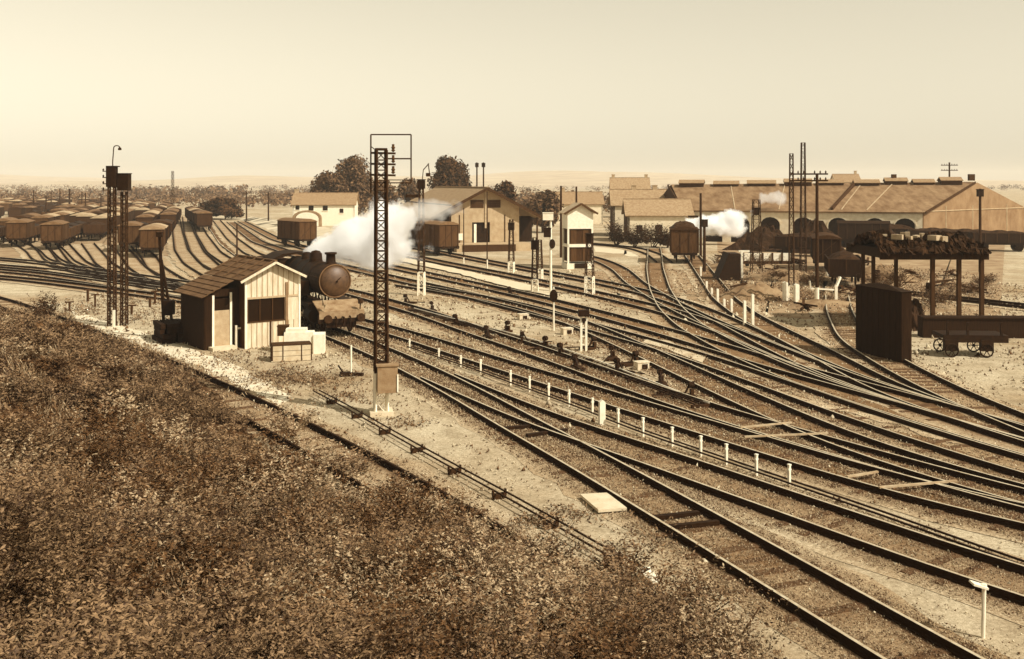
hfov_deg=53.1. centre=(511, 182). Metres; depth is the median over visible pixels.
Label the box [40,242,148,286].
railway track
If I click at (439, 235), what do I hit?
goods van
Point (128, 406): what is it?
bush
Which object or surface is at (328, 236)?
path
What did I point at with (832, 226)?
doorway
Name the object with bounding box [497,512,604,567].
bramble bush
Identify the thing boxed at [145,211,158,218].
goods wagon
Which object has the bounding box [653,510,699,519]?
point timber
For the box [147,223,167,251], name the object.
goods wagon
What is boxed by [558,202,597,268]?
signal cabin
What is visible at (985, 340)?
flat trolley
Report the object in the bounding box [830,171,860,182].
house
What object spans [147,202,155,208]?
goods wagon
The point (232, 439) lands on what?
bush
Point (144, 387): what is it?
bush
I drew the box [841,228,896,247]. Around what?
coal heap
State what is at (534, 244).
signal mast
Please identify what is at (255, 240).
railway track
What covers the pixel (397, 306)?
railway track
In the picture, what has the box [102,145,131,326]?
twin mast
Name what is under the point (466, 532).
bramble bush
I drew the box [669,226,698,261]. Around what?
goods van
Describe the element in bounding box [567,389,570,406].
wire post
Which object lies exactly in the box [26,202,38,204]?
goods wagon
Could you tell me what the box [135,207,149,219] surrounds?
goods wagon
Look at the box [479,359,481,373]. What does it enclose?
wire post
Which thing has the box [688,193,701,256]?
pole
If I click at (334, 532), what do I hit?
bush
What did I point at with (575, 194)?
pole
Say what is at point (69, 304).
fence stump
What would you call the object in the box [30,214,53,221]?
goods wagon
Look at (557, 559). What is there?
sapling
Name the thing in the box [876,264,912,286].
shrub
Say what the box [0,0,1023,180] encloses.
sky
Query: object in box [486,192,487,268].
pole
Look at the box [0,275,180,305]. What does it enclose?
railway track
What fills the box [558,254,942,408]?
railway track
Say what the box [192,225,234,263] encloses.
railway track
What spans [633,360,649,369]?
cable box
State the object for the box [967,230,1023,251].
open wagon
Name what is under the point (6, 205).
goods wagon
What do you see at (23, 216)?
goods wagon
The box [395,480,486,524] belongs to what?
bramble bush
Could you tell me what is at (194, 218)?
goods wagon
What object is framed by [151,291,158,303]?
fence stump
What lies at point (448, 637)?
bush
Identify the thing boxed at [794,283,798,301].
white post
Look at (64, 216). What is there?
goods wagon
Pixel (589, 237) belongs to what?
signal mast
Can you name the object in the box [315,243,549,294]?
path
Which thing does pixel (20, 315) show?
bush
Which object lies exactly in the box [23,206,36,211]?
goods wagon
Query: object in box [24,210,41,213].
goods wagon
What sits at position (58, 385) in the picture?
bush
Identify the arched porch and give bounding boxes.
[292,210,321,226]
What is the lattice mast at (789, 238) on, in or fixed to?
on the ground at (994, 263)
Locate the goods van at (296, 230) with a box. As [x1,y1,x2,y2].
[277,217,316,246]
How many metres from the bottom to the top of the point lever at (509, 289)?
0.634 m
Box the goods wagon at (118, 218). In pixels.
[111,212,123,224]
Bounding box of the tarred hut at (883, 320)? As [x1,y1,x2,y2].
[854,283,912,362]
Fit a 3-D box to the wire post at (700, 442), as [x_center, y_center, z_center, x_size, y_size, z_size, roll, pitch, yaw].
[5.519,7.697,29.947,0.100,0.605,0.085,0,0,-29]
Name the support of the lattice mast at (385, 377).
on the ground at (440, 441)
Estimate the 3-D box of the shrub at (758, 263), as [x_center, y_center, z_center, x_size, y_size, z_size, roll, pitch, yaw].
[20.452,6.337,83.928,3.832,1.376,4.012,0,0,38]
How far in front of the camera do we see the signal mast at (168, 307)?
52.52 m
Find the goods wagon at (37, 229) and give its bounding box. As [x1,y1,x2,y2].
[21,223,39,242]
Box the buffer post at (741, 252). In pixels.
[738,250,749,277]
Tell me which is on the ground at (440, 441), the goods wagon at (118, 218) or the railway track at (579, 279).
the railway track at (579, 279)
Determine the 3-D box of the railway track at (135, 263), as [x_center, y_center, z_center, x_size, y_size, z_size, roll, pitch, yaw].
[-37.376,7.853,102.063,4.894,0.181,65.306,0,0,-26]
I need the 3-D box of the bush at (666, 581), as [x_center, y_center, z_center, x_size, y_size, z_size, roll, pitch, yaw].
[2.139,6.809,17.046,3.151,1.506,3.211,0,0,0]
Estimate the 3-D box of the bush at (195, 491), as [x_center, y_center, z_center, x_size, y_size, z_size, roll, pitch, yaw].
[-5.347,5.042,16.141,3.270,1.730,3.428,0,0,0]
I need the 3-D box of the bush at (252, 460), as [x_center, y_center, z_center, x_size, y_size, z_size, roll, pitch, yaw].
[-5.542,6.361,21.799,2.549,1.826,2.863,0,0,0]
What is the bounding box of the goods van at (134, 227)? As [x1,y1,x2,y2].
[117,221,143,250]
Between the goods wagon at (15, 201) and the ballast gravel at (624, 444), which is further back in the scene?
the goods wagon at (15, 201)
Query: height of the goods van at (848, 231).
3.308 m
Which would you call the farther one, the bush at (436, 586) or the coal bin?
the coal bin
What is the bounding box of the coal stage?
[846,229,991,314]
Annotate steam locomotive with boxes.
[257,249,364,331]
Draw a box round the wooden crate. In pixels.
[270,341,311,362]
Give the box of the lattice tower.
[750,199,762,271]
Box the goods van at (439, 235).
[415,220,459,254]
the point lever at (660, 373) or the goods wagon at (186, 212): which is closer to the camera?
the point lever at (660, 373)
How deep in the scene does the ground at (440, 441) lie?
39.45 m
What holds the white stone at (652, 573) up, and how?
on the ground at (440, 441)
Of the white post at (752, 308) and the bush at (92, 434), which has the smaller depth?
the bush at (92, 434)
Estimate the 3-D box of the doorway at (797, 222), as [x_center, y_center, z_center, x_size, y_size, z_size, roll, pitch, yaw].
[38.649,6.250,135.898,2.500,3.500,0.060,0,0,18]
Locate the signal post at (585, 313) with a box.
[578,309,589,350]
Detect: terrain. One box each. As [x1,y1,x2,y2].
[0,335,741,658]
[696,263,754,271]
[719,282,799,301]
[741,269,837,281]
[779,299,855,310]
[842,263,923,282]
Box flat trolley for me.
[932,322,1008,357]
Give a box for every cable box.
[517,313,528,319]
[560,327,573,334]
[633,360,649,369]
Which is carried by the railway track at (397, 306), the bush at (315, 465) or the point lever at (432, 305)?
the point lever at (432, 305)
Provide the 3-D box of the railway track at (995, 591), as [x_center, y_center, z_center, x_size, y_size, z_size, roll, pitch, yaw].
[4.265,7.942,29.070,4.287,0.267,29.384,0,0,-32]
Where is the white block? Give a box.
[284,327,325,353]
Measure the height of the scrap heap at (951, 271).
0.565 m
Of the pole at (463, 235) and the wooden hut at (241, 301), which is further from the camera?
the pole at (463, 235)
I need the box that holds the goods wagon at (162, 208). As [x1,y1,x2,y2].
[152,206,165,210]
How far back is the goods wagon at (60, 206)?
219.16 m
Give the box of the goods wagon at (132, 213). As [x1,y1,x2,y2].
[128,208,133,220]
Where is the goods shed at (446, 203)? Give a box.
[389,186,542,251]
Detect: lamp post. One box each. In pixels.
[700,219,708,271]
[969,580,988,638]
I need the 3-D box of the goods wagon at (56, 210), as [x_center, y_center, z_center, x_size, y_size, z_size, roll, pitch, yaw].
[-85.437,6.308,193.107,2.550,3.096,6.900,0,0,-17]
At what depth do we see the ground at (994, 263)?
90.31 m
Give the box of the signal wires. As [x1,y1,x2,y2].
[407,346,1023,564]
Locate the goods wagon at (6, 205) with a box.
[0,202,13,213]
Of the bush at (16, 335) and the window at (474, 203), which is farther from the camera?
the window at (474, 203)
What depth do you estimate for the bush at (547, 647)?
12.83 m
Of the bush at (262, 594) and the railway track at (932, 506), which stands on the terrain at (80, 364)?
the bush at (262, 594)
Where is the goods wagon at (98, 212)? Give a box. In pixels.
[91,211,105,214]
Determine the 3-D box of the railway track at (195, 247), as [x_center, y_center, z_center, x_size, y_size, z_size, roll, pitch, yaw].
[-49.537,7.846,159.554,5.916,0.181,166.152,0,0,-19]
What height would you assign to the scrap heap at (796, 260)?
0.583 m
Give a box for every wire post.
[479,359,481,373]
[509,370,511,384]
[528,376,530,391]
[547,383,549,399]
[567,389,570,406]
[591,398,593,415]
[616,408,619,426]
[641,417,644,436]
[670,427,673,446]
[699,435,702,456]
[724,443,727,464]
[754,454,758,475]
[787,464,791,486]
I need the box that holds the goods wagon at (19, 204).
[12,203,26,206]
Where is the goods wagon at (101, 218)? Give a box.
[90,215,111,236]
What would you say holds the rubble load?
on the goods van at (683, 240)
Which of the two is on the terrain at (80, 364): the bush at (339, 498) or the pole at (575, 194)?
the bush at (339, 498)
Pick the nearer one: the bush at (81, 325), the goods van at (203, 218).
the bush at (81, 325)
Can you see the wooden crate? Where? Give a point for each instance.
(292, 351)
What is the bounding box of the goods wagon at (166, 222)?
[148,219,170,244]
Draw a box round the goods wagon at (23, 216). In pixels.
[12,214,33,218]
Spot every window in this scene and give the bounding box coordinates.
[247,297,284,322]
[471,200,483,207]
[488,200,500,207]
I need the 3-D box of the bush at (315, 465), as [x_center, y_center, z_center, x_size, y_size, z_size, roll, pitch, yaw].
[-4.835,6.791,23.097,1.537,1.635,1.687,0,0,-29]
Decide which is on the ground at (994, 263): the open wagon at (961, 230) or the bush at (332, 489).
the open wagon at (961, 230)
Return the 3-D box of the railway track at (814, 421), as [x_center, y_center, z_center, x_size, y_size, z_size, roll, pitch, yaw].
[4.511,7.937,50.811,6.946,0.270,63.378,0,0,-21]
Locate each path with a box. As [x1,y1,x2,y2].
[0,219,168,257]
[72,311,293,404]
[239,217,408,247]
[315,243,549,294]
[581,269,705,304]
[593,245,653,256]
[642,339,705,361]
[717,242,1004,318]
[718,381,966,444]
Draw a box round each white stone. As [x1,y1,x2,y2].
[637,566,650,576]
[648,571,656,583]
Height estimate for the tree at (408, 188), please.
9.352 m
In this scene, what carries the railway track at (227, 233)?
on the ground at (440, 441)
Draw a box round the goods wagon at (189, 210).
[188,208,201,224]
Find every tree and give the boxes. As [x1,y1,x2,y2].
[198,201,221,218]
[204,197,244,218]
[309,170,351,191]
[332,154,373,216]
[367,178,403,221]
[398,177,420,203]
[427,155,471,189]
[492,180,517,201]
[523,189,563,232]
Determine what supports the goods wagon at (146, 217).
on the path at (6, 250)
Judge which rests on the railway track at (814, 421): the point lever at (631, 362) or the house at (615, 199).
the point lever at (631, 362)
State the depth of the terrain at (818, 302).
65.94 m
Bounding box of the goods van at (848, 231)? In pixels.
[836,220,890,245]
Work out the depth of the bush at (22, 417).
20.98 m
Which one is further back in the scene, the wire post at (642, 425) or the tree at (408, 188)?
the tree at (408, 188)
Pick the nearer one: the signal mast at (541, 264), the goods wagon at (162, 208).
the signal mast at (541, 264)
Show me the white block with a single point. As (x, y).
(317, 340)
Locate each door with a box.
[212,292,231,346]
[320,266,349,295]
[472,222,488,242]
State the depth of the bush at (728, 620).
16.20 m
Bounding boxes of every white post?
[716,288,718,300]
[730,298,732,311]
[743,300,745,324]
[751,294,753,324]
[782,281,787,300]
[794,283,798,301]
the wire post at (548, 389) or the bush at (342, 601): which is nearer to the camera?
the bush at (342, 601)
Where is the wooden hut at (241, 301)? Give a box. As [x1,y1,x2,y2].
[173,254,306,351]
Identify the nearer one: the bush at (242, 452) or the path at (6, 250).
the bush at (242, 452)
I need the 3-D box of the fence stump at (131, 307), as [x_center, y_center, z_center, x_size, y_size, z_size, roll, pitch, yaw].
[-23.111,7.705,62.222,0.500,0.590,0.120,0,0,-3]
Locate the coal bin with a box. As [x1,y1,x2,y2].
[713,251,740,280]
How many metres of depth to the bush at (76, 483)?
15.35 m
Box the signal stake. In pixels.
[338,345,363,376]
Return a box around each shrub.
[27,290,67,317]
[602,217,631,244]
[622,223,649,246]
[633,223,669,246]
[653,230,668,247]
[709,252,720,263]
[742,253,783,267]
[767,267,790,278]
[790,268,828,284]
[865,270,893,284]
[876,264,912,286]
[917,289,955,306]
[943,279,995,293]
[971,272,999,283]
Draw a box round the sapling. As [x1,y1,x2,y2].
[536,549,578,570]
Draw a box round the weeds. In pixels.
[8,265,1023,552]
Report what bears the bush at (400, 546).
on the terrain at (80, 364)
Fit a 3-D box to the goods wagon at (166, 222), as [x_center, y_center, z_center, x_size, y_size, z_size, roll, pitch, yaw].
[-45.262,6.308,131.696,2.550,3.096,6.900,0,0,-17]
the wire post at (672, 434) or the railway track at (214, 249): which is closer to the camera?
the wire post at (672, 434)
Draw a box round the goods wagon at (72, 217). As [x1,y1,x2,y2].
[69,212,85,221]
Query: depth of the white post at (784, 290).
68.70 m
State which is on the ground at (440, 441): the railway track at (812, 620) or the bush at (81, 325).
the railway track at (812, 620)
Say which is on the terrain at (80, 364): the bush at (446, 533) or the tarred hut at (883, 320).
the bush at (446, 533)
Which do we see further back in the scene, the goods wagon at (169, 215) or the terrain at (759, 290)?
the goods wagon at (169, 215)
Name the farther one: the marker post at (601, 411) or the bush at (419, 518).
the marker post at (601, 411)
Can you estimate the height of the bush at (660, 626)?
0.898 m
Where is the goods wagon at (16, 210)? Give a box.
[8,206,24,216]
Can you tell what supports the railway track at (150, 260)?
on the ground at (440, 441)
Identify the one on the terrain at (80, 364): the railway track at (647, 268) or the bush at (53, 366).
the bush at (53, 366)
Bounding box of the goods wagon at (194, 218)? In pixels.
[193,210,206,228]
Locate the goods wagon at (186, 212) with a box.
[185,206,193,221]
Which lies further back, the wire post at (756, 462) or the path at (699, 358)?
the path at (699, 358)
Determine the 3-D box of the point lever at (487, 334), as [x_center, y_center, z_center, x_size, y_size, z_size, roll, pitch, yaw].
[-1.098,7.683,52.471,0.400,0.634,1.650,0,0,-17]
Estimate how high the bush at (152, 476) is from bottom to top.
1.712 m
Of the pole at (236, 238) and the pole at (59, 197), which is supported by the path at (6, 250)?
the pole at (59, 197)
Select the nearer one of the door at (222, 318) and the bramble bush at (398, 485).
the bramble bush at (398, 485)
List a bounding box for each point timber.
[504,423,544,429]
[525,428,567,437]
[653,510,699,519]
[668,519,719,529]
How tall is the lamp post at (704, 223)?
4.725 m
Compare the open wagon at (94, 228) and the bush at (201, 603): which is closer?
the bush at (201, 603)
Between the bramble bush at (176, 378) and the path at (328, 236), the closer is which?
the bramble bush at (176, 378)
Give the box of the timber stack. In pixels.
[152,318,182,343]
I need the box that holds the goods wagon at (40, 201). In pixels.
[36,199,47,204]
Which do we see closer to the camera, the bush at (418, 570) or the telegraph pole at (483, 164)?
the bush at (418, 570)
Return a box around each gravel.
[50,312,1023,658]
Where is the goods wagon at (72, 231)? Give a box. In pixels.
[55,225,75,244]
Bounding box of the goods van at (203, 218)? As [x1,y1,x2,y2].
[195,210,211,230]
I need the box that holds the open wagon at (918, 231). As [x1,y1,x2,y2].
[903,228,950,235]
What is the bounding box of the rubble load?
[672,221,695,227]
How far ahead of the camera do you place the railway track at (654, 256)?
115.39 m
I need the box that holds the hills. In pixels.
[0,170,1023,186]
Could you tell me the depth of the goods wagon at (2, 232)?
132.43 m
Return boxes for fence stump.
[65,301,73,309]
[84,289,91,300]
[91,294,98,306]
[129,305,135,314]
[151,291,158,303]
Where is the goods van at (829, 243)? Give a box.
[810,232,841,262]
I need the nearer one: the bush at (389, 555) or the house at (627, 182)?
the bush at (389, 555)
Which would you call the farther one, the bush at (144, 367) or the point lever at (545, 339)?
the point lever at (545, 339)
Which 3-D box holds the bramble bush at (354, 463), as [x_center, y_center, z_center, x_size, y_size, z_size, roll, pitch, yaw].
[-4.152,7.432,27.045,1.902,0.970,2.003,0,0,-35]
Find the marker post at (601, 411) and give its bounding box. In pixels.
[598,399,605,425]
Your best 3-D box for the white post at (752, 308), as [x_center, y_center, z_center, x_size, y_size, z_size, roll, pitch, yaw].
[13.429,7.095,57.143,0.140,1.810,0.140,0,0,-11]
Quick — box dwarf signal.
[550,287,557,330]
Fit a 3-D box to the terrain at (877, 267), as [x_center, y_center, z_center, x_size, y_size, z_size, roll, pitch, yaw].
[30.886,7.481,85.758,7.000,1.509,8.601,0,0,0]
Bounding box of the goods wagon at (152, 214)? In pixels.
[140,212,156,219]
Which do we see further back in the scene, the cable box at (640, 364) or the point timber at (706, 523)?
the cable box at (640, 364)
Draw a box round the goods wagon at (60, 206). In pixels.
[55,205,69,208]
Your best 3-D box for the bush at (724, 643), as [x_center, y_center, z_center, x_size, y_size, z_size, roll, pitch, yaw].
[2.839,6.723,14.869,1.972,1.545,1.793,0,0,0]
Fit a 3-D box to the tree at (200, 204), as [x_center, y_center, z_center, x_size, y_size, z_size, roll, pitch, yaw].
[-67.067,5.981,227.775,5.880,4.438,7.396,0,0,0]
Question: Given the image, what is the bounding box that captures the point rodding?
[313,390,640,568]
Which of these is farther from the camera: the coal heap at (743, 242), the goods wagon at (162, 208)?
the goods wagon at (162, 208)
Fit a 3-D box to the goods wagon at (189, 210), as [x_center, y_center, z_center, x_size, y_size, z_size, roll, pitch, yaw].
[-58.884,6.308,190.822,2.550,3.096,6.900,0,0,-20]
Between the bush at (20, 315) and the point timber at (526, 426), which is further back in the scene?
the bush at (20, 315)
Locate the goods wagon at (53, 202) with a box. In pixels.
[47,200,57,210]
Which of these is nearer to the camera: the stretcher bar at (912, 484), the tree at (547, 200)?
the stretcher bar at (912, 484)
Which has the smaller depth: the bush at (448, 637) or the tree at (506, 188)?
the bush at (448, 637)
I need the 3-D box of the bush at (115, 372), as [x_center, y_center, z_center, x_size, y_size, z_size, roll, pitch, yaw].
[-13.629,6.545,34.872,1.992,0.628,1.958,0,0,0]
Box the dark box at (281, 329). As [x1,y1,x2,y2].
[277,324,289,335]
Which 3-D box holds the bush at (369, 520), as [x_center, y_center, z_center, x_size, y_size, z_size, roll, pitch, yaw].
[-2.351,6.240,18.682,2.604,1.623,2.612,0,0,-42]
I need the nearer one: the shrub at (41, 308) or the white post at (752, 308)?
the white post at (752, 308)
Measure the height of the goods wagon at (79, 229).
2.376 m
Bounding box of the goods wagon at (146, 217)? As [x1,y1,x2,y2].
[136,214,154,220]
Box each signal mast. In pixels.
[156,232,174,319]
[405,163,430,295]
[508,219,514,272]
[530,237,538,292]
[537,240,542,278]
[542,212,554,291]
[584,233,594,293]
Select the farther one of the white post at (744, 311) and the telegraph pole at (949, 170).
the telegraph pole at (949, 170)
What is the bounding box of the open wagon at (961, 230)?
[936,228,986,235]
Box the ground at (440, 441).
[0,187,1023,658]
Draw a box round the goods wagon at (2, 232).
[0,225,5,242]
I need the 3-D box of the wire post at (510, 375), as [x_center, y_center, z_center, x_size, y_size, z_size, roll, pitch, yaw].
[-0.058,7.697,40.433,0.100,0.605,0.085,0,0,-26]
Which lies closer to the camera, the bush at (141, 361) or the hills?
the bush at (141, 361)
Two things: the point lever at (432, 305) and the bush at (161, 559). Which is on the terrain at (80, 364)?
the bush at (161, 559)
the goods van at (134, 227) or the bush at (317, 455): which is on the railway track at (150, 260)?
the goods van at (134, 227)
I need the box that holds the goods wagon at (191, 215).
[190,209,200,226]
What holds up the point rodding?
on the ground at (440, 441)
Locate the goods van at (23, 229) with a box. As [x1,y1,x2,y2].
[5,218,34,245]
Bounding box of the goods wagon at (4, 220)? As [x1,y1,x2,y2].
[0,217,16,239]
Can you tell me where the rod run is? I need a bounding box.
[405,308,710,408]
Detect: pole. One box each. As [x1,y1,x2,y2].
[45,196,46,213]
[59,189,60,205]
[236,224,237,253]
[241,192,251,220]
[463,208,463,262]
[475,162,478,185]
[482,162,484,186]
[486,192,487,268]
[560,186,561,257]
[575,187,576,202]
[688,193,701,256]
[790,170,827,298]
[941,162,957,176]
[976,189,984,271]
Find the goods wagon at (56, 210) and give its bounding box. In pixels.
[49,208,67,212]
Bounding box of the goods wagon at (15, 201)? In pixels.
[9,199,21,203]
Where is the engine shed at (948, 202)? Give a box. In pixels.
[664,174,1023,241]
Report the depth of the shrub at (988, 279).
79.93 m
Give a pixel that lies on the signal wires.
(908, 520)
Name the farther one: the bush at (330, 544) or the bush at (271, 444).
the bush at (271, 444)
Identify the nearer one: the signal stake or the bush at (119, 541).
the bush at (119, 541)
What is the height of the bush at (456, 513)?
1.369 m
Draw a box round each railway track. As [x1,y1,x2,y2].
[0,238,119,280]
[0,257,190,284]
[0,264,1023,543]
[0,268,1012,658]
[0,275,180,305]
[0,295,623,591]
[29,242,133,283]
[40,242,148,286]
[55,243,159,288]
[74,243,178,290]
[104,244,184,294]
[128,246,192,286]
[166,216,211,277]
[181,216,218,270]
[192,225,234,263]
[209,224,1023,519]
[212,220,266,256]
[227,221,1023,482]
[237,221,1023,437]
[343,244,1002,424]
[350,236,944,406]
[389,283,1023,507]
[399,373,1023,625]
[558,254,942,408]
[593,243,677,262]
[637,247,1023,469]
[677,254,1023,452]
[809,295,1023,436]
[912,291,1023,309]
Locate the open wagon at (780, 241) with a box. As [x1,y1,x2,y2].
[769,232,811,252]
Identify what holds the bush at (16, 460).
on the terrain at (80, 364)
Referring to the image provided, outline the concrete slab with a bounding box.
[580,492,626,512]
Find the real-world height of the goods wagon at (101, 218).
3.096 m
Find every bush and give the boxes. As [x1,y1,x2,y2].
[0,311,40,322]
[0,314,18,329]
[0,326,84,356]
[0,331,34,342]
[0,337,20,353]
[0,373,36,398]
[0,399,61,433]
[0,401,73,448]
[0,405,67,441]
[0,422,81,490]
[0,438,108,513]
[0,465,138,526]
[1,340,46,358]
[1,402,45,430]
[1,479,133,552]
[1,504,199,618]
[5,355,80,375]
[11,529,257,634]
[14,321,75,333]
[17,567,268,641]
[26,407,179,480]
[27,431,141,479]
[31,460,137,517]
[33,451,171,502]
[37,371,92,396]
[39,386,182,420]
[42,500,137,541]
[44,399,166,454]
[47,417,140,457]
[48,321,89,338]
[48,473,238,534]
[53,320,100,331]
[62,454,245,528]
[63,382,118,410]
[66,387,171,437]
[73,428,283,529]
[73,430,237,522]
[75,398,138,443]
[82,380,148,416]
[84,384,166,404]
[85,363,142,380]
[86,360,167,375]
[87,513,245,604]
[93,354,161,377]
[98,408,193,473]
[98,419,279,505]
[107,413,230,461]
[131,422,198,470]
[134,519,264,605]
[136,383,165,405]
[143,439,262,502]
[148,428,219,452]
[150,374,190,385]
[154,549,302,655]
[162,555,340,634]
[170,463,307,541]
[171,421,292,467]
[173,451,301,530]
[174,439,288,490]
[182,533,361,609]
[189,425,304,470]
[201,433,311,510]
[207,555,461,658]
[213,452,357,545]
[229,475,348,507]
[231,514,389,602]
[234,446,333,529]
[242,396,331,436]
[253,522,516,632]
[256,492,346,553]
[258,429,356,483]
[260,544,358,611]
[264,515,431,606]
[265,442,332,502]
[265,517,469,600]
[269,495,356,542]
[272,573,431,639]
[274,466,392,510]
[283,489,375,536]
[285,563,505,658]
[308,506,458,574]
[314,556,529,658]
[317,479,467,545]
[317,524,468,601]
[320,438,382,483]
[320,501,421,537]
[322,478,509,542]
[325,462,445,511]
[356,470,442,504]
[358,540,454,583]
[364,508,495,552]
[365,521,565,618]
[365,556,473,617]
[371,467,444,537]
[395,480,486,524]
[408,575,535,658]
[411,528,584,599]
[415,495,513,550]
[421,489,503,537]
[423,592,628,658]
[425,541,649,655]
[429,509,521,548]
[434,507,584,602]
[472,608,620,658]
[487,580,702,658]
[489,526,566,567]
[490,572,742,658]
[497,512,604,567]
[511,555,635,610]
[540,553,609,592]
[546,532,739,620]
[552,536,751,647]
[567,531,672,585]
[599,633,665,658]
[642,560,807,658]
[649,590,772,658]
[663,554,751,623]
[687,637,782,658]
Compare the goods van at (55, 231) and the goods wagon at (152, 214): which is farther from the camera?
the goods wagon at (152, 214)
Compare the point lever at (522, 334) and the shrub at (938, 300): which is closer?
the point lever at (522, 334)
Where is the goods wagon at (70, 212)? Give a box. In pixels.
[63,211,74,221]
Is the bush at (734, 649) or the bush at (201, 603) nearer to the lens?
the bush at (201, 603)
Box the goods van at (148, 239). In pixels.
[139,224,165,256]
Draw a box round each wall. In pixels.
[743,253,792,263]
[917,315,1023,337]
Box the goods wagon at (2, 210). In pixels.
[0,206,3,217]
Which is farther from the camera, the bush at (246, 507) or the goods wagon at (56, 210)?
the goods wagon at (56, 210)
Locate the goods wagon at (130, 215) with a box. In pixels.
[126,209,131,220]
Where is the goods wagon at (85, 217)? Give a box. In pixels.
[76,213,96,222]
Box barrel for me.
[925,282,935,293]
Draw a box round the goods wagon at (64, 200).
[58,198,67,203]
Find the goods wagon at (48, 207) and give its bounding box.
[47,204,57,210]
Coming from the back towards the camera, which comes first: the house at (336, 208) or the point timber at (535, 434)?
the house at (336, 208)
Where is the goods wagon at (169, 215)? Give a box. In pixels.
[160,211,176,229]
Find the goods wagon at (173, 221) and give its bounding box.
[165,219,174,235]
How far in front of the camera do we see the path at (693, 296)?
82.99 m
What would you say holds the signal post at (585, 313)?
on the ground at (440, 441)
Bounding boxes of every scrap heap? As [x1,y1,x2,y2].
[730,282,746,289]
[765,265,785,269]
[791,258,804,264]
[794,299,817,310]
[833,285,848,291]
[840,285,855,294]
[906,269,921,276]
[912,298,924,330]
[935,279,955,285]
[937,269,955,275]
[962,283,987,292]
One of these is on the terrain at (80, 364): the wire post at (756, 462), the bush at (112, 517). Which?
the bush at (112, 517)
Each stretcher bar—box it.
[740,421,791,427]
[744,432,828,437]
[846,470,878,477]
[878,480,957,488]
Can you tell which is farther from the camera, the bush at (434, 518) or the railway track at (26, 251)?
the railway track at (26, 251)
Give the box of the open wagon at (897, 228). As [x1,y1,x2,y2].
[890,224,914,233]
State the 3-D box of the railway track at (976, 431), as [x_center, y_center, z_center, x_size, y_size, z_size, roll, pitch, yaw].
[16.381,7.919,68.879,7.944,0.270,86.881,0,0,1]
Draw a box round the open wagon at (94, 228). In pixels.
[83,221,106,239]
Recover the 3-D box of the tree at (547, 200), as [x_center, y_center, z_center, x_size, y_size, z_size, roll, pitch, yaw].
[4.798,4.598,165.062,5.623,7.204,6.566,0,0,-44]
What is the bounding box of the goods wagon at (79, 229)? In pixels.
[69,223,82,240]
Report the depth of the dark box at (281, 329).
48.37 m
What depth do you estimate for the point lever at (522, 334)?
50.79 m
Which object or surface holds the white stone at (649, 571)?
on the ground at (440, 441)
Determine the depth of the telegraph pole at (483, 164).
164.58 m
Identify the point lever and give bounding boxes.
[403,294,424,303]
[429,301,436,310]
[451,314,470,325]
[483,325,494,338]
[489,320,512,332]
[507,286,517,294]
[519,331,551,342]
[527,336,549,350]
[555,343,567,357]
[565,336,598,349]
[570,354,585,371]
[604,345,616,361]
[606,351,638,366]
[613,357,644,373]
[651,381,696,398]
[656,369,667,388]
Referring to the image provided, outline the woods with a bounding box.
[0,184,1023,212]
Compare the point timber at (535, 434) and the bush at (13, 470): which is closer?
the bush at (13, 470)
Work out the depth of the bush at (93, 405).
28.35 m
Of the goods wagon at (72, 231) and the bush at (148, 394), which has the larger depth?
the goods wagon at (72, 231)
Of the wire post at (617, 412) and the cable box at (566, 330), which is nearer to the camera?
the wire post at (617, 412)
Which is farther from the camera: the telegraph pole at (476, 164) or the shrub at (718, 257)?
the telegraph pole at (476, 164)
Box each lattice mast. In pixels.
[171,171,174,205]
[369,134,411,416]
[788,153,794,299]
[799,142,806,271]
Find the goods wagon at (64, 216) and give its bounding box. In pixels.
[55,212,68,221]
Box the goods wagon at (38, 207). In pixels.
[27,204,40,210]
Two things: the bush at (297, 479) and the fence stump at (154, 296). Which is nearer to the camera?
the bush at (297, 479)
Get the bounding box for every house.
[290,189,359,225]
[552,187,604,223]
[608,185,666,233]
[609,174,650,188]
[621,198,694,239]
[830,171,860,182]
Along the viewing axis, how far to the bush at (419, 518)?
19.89 m
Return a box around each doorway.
[706,217,721,241]
[731,217,749,241]
[761,217,779,228]
[794,217,809,232]
[828,218,843,234]
[867,218,881,220]
[895,218,914,228]
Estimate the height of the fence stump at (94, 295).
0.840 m
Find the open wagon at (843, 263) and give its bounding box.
[824,250,860,283]
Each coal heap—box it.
[722,223,782,251]
[780,218,852,253]
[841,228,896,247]
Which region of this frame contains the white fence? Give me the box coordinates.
[809,276,841,299]
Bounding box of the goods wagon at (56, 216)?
[43,213,59,219]
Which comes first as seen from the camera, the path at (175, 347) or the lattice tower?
the path at (175, 347)
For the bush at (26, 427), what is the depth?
19.56 m
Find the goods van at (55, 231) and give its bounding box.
[40,220,69,248]
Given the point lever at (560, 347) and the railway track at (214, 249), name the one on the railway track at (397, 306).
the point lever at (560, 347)
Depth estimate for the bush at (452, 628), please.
12.57 m

